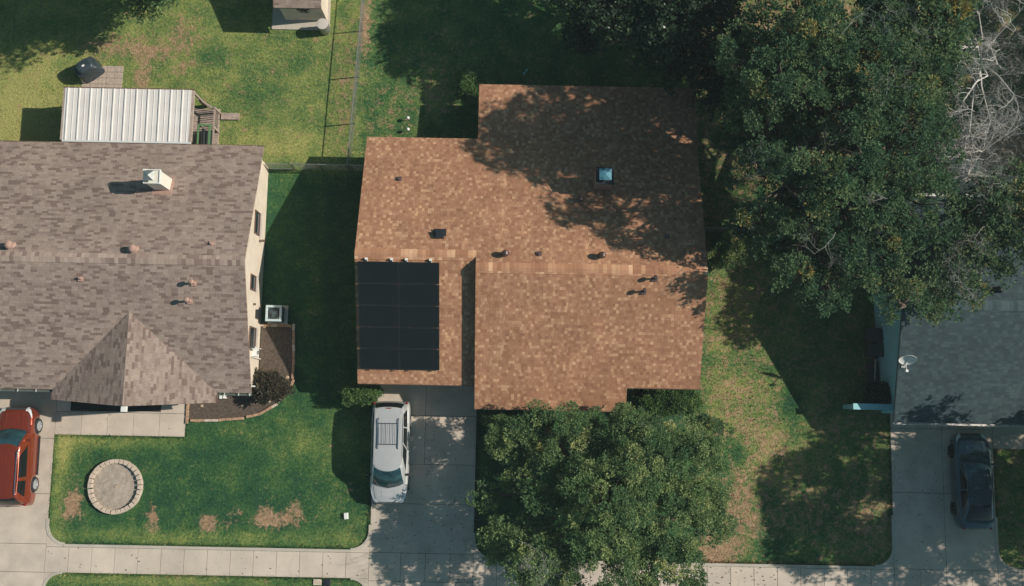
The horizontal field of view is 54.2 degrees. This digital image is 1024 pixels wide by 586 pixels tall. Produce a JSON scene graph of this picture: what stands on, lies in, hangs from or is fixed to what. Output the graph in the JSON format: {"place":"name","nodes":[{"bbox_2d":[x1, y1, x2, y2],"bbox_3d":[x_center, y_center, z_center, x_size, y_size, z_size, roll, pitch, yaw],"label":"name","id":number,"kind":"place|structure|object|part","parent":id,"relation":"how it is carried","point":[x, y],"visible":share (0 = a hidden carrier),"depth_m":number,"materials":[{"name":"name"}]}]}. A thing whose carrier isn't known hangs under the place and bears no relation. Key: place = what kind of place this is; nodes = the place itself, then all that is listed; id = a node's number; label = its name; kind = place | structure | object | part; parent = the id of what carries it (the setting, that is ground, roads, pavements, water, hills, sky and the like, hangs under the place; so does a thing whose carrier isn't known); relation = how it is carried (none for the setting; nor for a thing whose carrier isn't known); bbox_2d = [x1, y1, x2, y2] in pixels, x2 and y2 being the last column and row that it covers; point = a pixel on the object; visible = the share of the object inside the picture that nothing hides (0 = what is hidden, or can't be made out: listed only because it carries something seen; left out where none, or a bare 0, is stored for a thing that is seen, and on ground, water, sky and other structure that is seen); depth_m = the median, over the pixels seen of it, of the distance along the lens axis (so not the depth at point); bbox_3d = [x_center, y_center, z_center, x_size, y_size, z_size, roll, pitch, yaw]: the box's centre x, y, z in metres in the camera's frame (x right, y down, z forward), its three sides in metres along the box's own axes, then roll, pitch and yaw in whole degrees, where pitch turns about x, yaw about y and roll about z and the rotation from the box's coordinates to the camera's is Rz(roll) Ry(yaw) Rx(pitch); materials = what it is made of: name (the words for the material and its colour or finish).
{"place":"outdoors","nodes":[
{"label":"outdoors","id":0,"kind":"place"},
{"bbox_2d":[55,400,185,436],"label":"path","id":1,"kind":"structure","parent":0,"point":[146,423],"depth_m":51.53,"materials":[{"name":"concrete"}]},
{"bbox_2d":[197,124,212,143],"bbox_3d":[-16.060,-8.181,52.710,0.680,1.150,1.150,1,83,0],"label":"porch swing","id":2,"kind":"object","parent":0,"point":[206,137],"visible":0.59,"depth_m":52.44,"materials":[{"name":"green paint"}]},
{"bbox_2d":[0,0,1023,585],"bbox_3d":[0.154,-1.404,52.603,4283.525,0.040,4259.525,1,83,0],"label":"lawn","id":3,"kind":"structure","parent":0,"point":[142,516],"depth_m":52.37,"materials":[{"name":"green plant"}]},
{"bbox_2d":[81,66,123,87],"bbox_3d":[-22.038,-11.566,53.889,2.179,0.080,1.340,1,83,0],"label":"paver pad","id":4,"kind":"object","parent":3,"relation":"on","point":[112,74],"visible":0.7,"depth_m":53.84,"materials":[{"name":"beige concrete"}]},
{"bbox_2d":[74,57,104,82],"bbox_3d":[-22.594,-11.944,53.342,1.355,1.170,0.879,-35,84,-4],"label":"grill","id":5,"kind":"object","parent":4,"relation":"on","point":[88,69],"visible":1,"depth_m":53.03,"materials":[{"name":"metal"}]},
{"bbox_2d":[87,459,143,513],"bbox_3d":[-20.224,9.871,51.062,2.763,0.305,2.770,1,83,0],"label":"stone ring","id":6,"kind":"object","parent":3,"relation":"on","point":[116,485],"visible":1,"depth_m":51.06,"materials":[{"name":"beige stone"}]},
{"bbox_2d":[60,87,207,143],"bbox_3d":[-19.613,-8.914,52.243,6.690,2.579,2.870,1,83,0],"label":"patio cover","id":7,"kind":"object","parent":3,"relation":"on","point":[128,115],"visible":1,"depth_m":51.03,"materials":[{"name":"white metal"}]},
{"bbox_2d":[0,140,268,411],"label":"house","id":8,"kind":"structure","parent":3,"relation":"on","point":[131,274],"depth_m":48.58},
{"bbox_2d":[249,326,257,350],"bbox_3d":[-13.065,2.317,50.569,0.120,1.320,1.300,1,83,0],"label":"window","id":9,"kind":"structure","parent":8,"relation":"in","point":[253,332],"depth_m":50.69,"materials":[{"name":"white glass"}]},
{"bbox_2d":[250,273,257,292],"bbox_3d":[-13.011,-0.513,50.499,0.120,1.070,0.900,1,83,0],"label":"window","id":10,"kind":"structure","parent":8,"relation":"in","point":[253,279],"depth_m":50.60,"materials":[{"name":"white glass"}]},
{"bbox_2d":[252,347,260,358],"bbox_3d":[-12.963,3.071,51.169,0.330,1.500,0.580,1,83,0],"label":"electric meter","id":11,"kind":"object","parent":8,"relation":"attached to","point":[255,352],"visible":1,"depth_m":50.62,"materials":[{"name":"white paint"}]},
{"bbox_2d":[254,209,262,237],"bbox_3d":[-12.951,-3.563,51.087,0.120,1.070,1.300,1,83,0],"label":"window","id":12,"kind":"structure","parent":8,"relation":"in","point":[258,216],"depth_m":51.27,"materials":[{"name":"white glass"}]},
{"bbox_2d":[70,393,217,411],"bbox_3d":[-18.954,5.240,51.739,7.550,0.125,1.830,1,83,0],"label":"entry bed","id":13,"kind":"object","parent":3,"relation":"on","point":[78,406],"visible":0.21,"depth_m":51.59,"materials":[{"name":"brown soil"}]},
{"bbox_2d":[112,0,179,25],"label":"oak tree","id":14,"kind":"object","parent":3,"relation":"on","point":[152,4],"visible":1,"depth_m":50.63,"materials":[{"name":"green plant"}]},
{"bbox_2d":[191,98,239,143],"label":"deck","id":15,"kind":"structure","parent":3,"relation":"on","point":[210,116],"depth_m":53.41,"materials":[{"name":"brown wood"}]},
{"bbox_2d":[185,324,294,423],"bbox_3d":[-13.480,4.646,51.767,3.630,0.177,7.478,40,85,5],"label":"brick edging","id":16,"kind":"object","parent":3,"relation":"on","point":[266,409],"visible":0.88,"depth_m":51.55,"materials":[{"name":"brown brick"}]},
{"bbox_2d":[189,326,292,419],"bbox_3d":[-13.559,4.628,51.864,3.444,0.130,7.157,45,85,5],"label":"flower bed","id":17,"kind":"object","parent":3,"relation":"on","point":[276,344],"visible":0.66,"depth_m":51.88,"materials":[{"name":"soil"}]},
{"bbox_2d":[249,367,288,405],"bbox_3d":[-12.657,4.818,51.078,2.606,1.480,2.075,1,83,0],"label":"shrub","id":18,"kind":"object","parent":17,"relation":"on","point":[268,387],"visible":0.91,"depth_m":50.81,"materials":[{"name":"green plant"}]},
{"bbox_2d":[278,376,294,396],"bbox_3d":[-11.737,4.833,51.403,1.058,0.823,1.293,-33,84,-4],"label":"shrub","id":19,"kind":"object","parent":17,"relation":"on","point":[290,388],"visible":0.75,"depth_m":51.27,"materials":[{"name":"green plant"}]},
{"bbox_2d":[265,305,288,324],"bbox_3d":[-12.213,1.095,51.846,1.050,0.954,1.000,1,83,0],"label":"air conditioner","id":20,"kind":"object","parent":3,"relation":"on","point":[276,314],"visible":1,"depth_m":51.43,"materials":[{"name":"metal"}]},
{"bbox_2d":[265,163,293,169],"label":"fence gate","id":21,"kind":"structure","parent":3,"relation":"on","point":[278,165],"depth_m":52.64,"materials":[{"name":"metal"}]},
{"bbox_2d":[272,0,330,29],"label":"shed slab","id":22,"kind":"structure","parent":3,"relation":"on","point":[280,21],"depth_m":54.22,"materials":[{"name":"concrete"}]},
{"bbox_2d":[273,0,327,19],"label":"shed","id":23,"kind":"structure","parent":22,"relation":"on","point":[304,9],"depth_m":52.85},
{"bbox_2d":[317,18,330,34],"bbox_3d":[-10.090,-14.261,53.690,0.600,0.952,0.600,1,83,0],"label":"barrel","id":24,"kind":"object","parent":22,"relation":"on","point":[323,26],"visible":1,"depth_m":53.25,"materials":[{"name":"paint"}]},
{"bbox_2d":[313,579,321,584],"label":"meter cover","id":25,"kind":"object","parent":3,"relation":"on","point":[317,581],"visible":1,"depth_m":50.51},
{"bbox_2d":[290,163,349,170],"bbox_3d":[-10.074,-6.606,52.651,2.926,1.390,0.080,1,83,0],"label":"chain link fence","id":26,"kind":"object","parent":3,"relation":"on","point":[295,167],"visible":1,"depth_m":52.41,"materials":[{"name":"metal"}]},
{"bbox_2d":[323,579,330,585],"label":"meter cover","id":27,"kind":"object","parent":3,"relation":"on","point":[326,582],"visible":1,"depth_m":50.50,"materials":[{"name":"metal"}]},
{"bbox_2d":[346,0,365,170],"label":"chain link fence","id":28,"kind":"object","parent":3,"relation":"on","point":[362,30],"visible":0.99,"depth_m":52.98,"materials":[{"name":"metal"}]},
{"bbox_2d":[349,164,363,170],"bbox_3d":[-7.774,-6.562,52.646,1.426,1.390,0.080,1,83,0],"label":"chain link fence","id":29,"kind":"object","parent":3,"relation":"on","point":[356,167],"visible":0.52,"depth_m":52.38,"materials":[{"name":"metal"}]},
{"bbox_2d":[336,380,383,407],"bbox_3d":[-7.715,5.119,50.924,2.480,1.707,1.578,1,83,0],"label":"bush","id":30,"kind":"object","parent":3,"relation":"on","point":[356,393],"visible":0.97,"depth_m":50.42,"materials":[{"name":"green plant"}]},
{"bbox_2d":[453,71,483,101],"bbox_3d":[-2.314,-10.882,52.867,1.583,1.861,1.628,-28,84,-3],"label":"bush","id":31,"kind":"object","parent":3,"relation":"on","point":[467,84],"visible":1,"depth_m":52.40,"materials":[{"name":"green plant"}]},
{"bbox_2d":[478,409,522,432],"bbox_3d":[-0.498,6.357,51.009,2.466,1.226,1.506,1,83,0],"label":"bush","id":32,"kind":"object","parent":3,"relation":"on","point":[488,418],"visible":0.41,"depth_m":50.73,"materials":[{"name":"green plant"}]},
{"bbox_2d":[354,84,707,411],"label":"house","id":33,"kind":"structure","parent":3,"relation":"on","point":[557,233],"depth_m":48.58,"materials":[{"name":"orange"}]},
{"bbox_2d":[358,257,438,371],"bbox_3d":[-5.431,1.091,48.201,3.870,2.249,5.250,1,83,0],"label":"solar array","id":34,"kind":"object","parent":33,"relation":"on","point":[412,294],"visible":1,"depth_m":48.15,"materials":[{"name":"glass"}]},
{"bbox_2d":[48,42,1019,585],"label":"fallen leaves","id":35,"kind":"object","parent":3,"relation":"on","point":[656,426],"visible":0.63,"depth_m":51.26,"materials":[{"name":"brown plant"}]},
{"bbox_2d":[462,399,737,585],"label":"oak tree","id":36,"kind":"object","parent":3,"relation":"on","point":[584,480],"visible":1,"depth_m":45.75,"materials":[{"name":"green plant"}]},
{"bbox_2d":[544,0,743,66],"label":"magnolia tree","id":37,"kind":"object","parent":3,"relation":"on","point":[661,15],"visible":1,"depth_m":47.36,"materials":[{"name":"green plant"}]},
{"bbox_2d":[630,388,705,419],"bbox_3d":[7.888,5.479,50.799,3.820,1.863,1.968,1,83,0],"label":"bush","id":38,"kind":"object","parent":3,"relation":"on","point":[665,403],"visible":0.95,"depth_m":50.23,"materials":[{"name":"green plant"}]},
{"bbox_2d":[630,0,775,137],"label":"oak tree","id":39,"kind":"object","parent":3,"relation":"on","point":[712,78],"visible":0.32,"depth_m":49.56,"materials":[{"name":"green plant"}]},
{"bbox_2d":[705,228,748,269],"bbox_3d":[10.946,-2.271,52.046,2.596,1.335,2.227,1,83,0],"label":"bush","id":40,"kind":"object","parent":3,"relation":"on","point":[718,244],"visible":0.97,"depth_m":51.73,"materials":[{"name":"green plant"}]},
{"bbox_2d":[704,227,774,231],"bbox_3d":[11.866,-3.291,52.232,5.727,1.390,0.080,0,83,0],"label":"chain link fence","id":41,"kind":"object","parent":3,"relation":"on","point":[722,228],"visible":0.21,"depth_m":51.84,"materials":[{"name":"metal"}]},
{"bbox_2d":[705,0,985,325],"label":"oak tree","id":42,"kind":"object","parent":3,"relation":"on","point":[781,83],"visible":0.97,"depth_m":43.38,"materials":[{"name":"green plant"}]},
{"bbox_2d":[843,403,893,409],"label":"wing wall","id":43,"kind":"structure","parent":3,"relation":"on","point":[861,406],"depth_m":49.91,"materials":[{"name":"blue"}]},
{"bbox_2d":[866,362,878,385],"bbox_3d":[18.644,4.229,51.759,0.550,0.200,1.300,1,83,0],"label":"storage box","id":44,"kind":"object","parent":3,"relation":"on","point":[870,370],"visible":0.64,"depth_m":51.69,"materials":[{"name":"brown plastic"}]},
{"bbox_2d":[874,359,875,380],"bbox_3d":[18.709,4.150,51.617,0.060,0.080,1.504,5,83,1],"label":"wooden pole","id":45,"kind":"object","parent":44,"relation":"on","point":[875,369],"visible":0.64,"depth_m":51.61,"materials":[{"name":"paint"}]},
{"bbox_2d":[864,328,882,342],"bbox_3d":[18.564,2.197,51.614,0.822,1.033,0.704,1,83,0],"label":"wheelie bin","id":46,"kind":"object","parent":3,"relation":"on","point":[873,335],"visible":1,"depth_m":51.12,"materials":[{"name":"brown plastic"}]},
{"bbox_2d":[866,343,883,357],"bbox_3d":[18.626,2.968,51.517,0.822,1.033,0.704,1,83,0],"label":"wheelie bin","id":47,"kind":"object","parent":3,"relation":"on","point":[875,350],"visible":1,"depth_m":51.01,"materials":[{"name":"plastic"}]},
{"bbox_2d":[864,377,890,410],"bbox_3d":[18.733,5.127,50.930,1.881,1.685,1.777,1,83,0],"label":"shrub","id":48,"kind":"object","parent":3,"relation":"on","point":[878,393],"visible":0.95,"depth_m":50.46,"materials":[{"name":"green plant"}]},
{"bbox_2d":[848,0,984,83],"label":"oak tree","id":49,"kind":"object","parent":3,"relation":"on","point":[939,16],"visible":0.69,"depth_m":43.96,"materials":[{"name":"green plant"}]},
{"bbox_2d":[870,193,1023,426],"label":"house","id":50,"kind":"structure","parent":3,"relation":"on","point":[969,368],"depth_m":48.47,"materials":[{"name":"grey"}]},
{"bbox_2d":[899,355,916,371],"bbox_3d":[18.964,3.309,47.933,0.730,0.954,0.809,-27,84,-3],"label":"satellite dish","id":51,"kind":"object","parent":50,"relation":"on","point":[907,359],"visible":1,"depth_m":47.92,"materials":[{"name":"white paint"}]},
{"bbox_2d":[897,154,1023,326],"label":"oak tree","id":52,"kind":"object","parent":3,"relation":"on","point":[996,225],"visible":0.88,"depth_m":46.27,"materials":[{"name":"green plant"}]},
{"bbox_2d":[950,158,982,193],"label":"patio","id":53,"kind":"structure","parent":3,"relation":"on","point":[962,187],"depth_m":53.19,"materials":[{"name":"concrete"}]},
{"bbox_2d":[935,84,1023,198],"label":"bare tree","id":54,"kind":"object","parent":3,"relation":"on","point":[968,174],"visible":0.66,"depth_m":46.84,"materials":[{"name":"grey plant"}]},
{"bbox_2d":[942,0,1023,188],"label":"bare tree","id":55,"kind":"object","parent":3,"relation":"on","point":[979,72],"visible":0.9,"depth_m":45.90,"materials":[{"name":"grey plant"}]},
{"bbox_2d":[0,384,1023,585],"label":"driveway","id":56,"kind":"structure","parent":0,"point":[959,554],"depth_m":50.95,"materials":[{"name":"concrete"}]},
{"bbox_2d":[0,407,42,505],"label":"parked car","id":57,"kind":"object","parent":56,"relation":"on","point":[20,431],"visible":1,"depth_m":50.06,"materials":[{"name":"red paint"}]},
{"bbox_3d":[-25.130,10.313,49.565,1.442,0.515,0.427,0,83,0],"label":"rear window","id":58,"kind":"part","parent":57,"relation":"part of","materials":[{"name":"grey glass"}]},
{"bbox_3d":[-24.356,9.725,49.673,0.169,0.489,0.818,0,83,0],"label":"side window","id":59,"kind":"part","parent":57,"relation":"part of","materials":[{"name":"black glass"}]},
{"bbox_3d":[-24.337,8.383,49.842,0.164,0.489,1.595,0,83,0],"label":"side window","id":60,"kind":"part","parent":57,"relation":"part of","materials":[{"name":"black glass"}]},
{"bbox_2d":[366,401,410,503],"bbox_3d":[-6.163,8.022,50.398,2.196,1.898,5.120,1,83,0],"label":"parked van","id":61,"kind":"object","parent":56,"relation":"on","point":[389,473],"visible":1,"depth_m":49.80,"materials":[{"name":"white paint"}]},
{"bbox_3d":[-6.130,5.628,50.119,1.448,0.473,0.296,1,83,0],"label":"rear window","id":62,"kind":"part","parent":61,"relation":"part of","materials":[{"name":"black glass"}]},
{"bbox_3d":[-5.352,8.178,49.899,0.134,0.578,1.316,1,83,0],"label":"side window","id":63,"kind":"part","parent":61,"relation":"part of","materials":[{"name":"black glass"}]},
{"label":"side window","id":64,"kind":"part","parent":61,"relation":"part of","materials":[{"name":"black glass"}]},
{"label":"side window","id":65,"kind":"part","parent":61,"relation":"part of","materials":[{"name":"black glass"}]},
{"bbox_2d":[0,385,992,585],"bbox_3d":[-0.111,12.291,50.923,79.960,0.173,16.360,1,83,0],"label":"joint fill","id":66,"kind":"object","parent":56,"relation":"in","point":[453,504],"visible":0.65,"depth_m":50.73,"materials":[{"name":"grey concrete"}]},
{"bbox_2d":[42,515,1016,585],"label":"kerb","id":67,"kind":"structure","parent":56,"relation":"on","point":[886,562],"depth_m":50.69,"materials":[{"name":"concrete"}]},
{"bbox_2d":[947,433,996,529],"bbox_3d":[23.252,9.475,50.407,2.022,1.515,4.780,0,83,0],"label":"parked car","id":68,"kind":"object","parent":56,"relation":"on","point":[972,503],"visible":1,"depth_m":49.99,"materials":[{"name":"black paint"}]},
{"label":"side window","id":69,"kind":"part","parent":68,"relation":"part of","materials":[{"name":"black glass"}]},
{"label":"side window","id":70,"kind":"part","parent":68,"relation":"part of","materials":[{"name":"black glass"}]},
{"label":"rear window","id":71,"kind":"part","parent":68,"relation":"part of","materials":[{"name":"black glass"}]},
{"bbox_2d":[44,544,1023,585],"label":"sidewalk","id":72,"kind":"structure","parent":0,"point":[219,562],"depth_m":50.61,"materials":[{"name":"concrete"}]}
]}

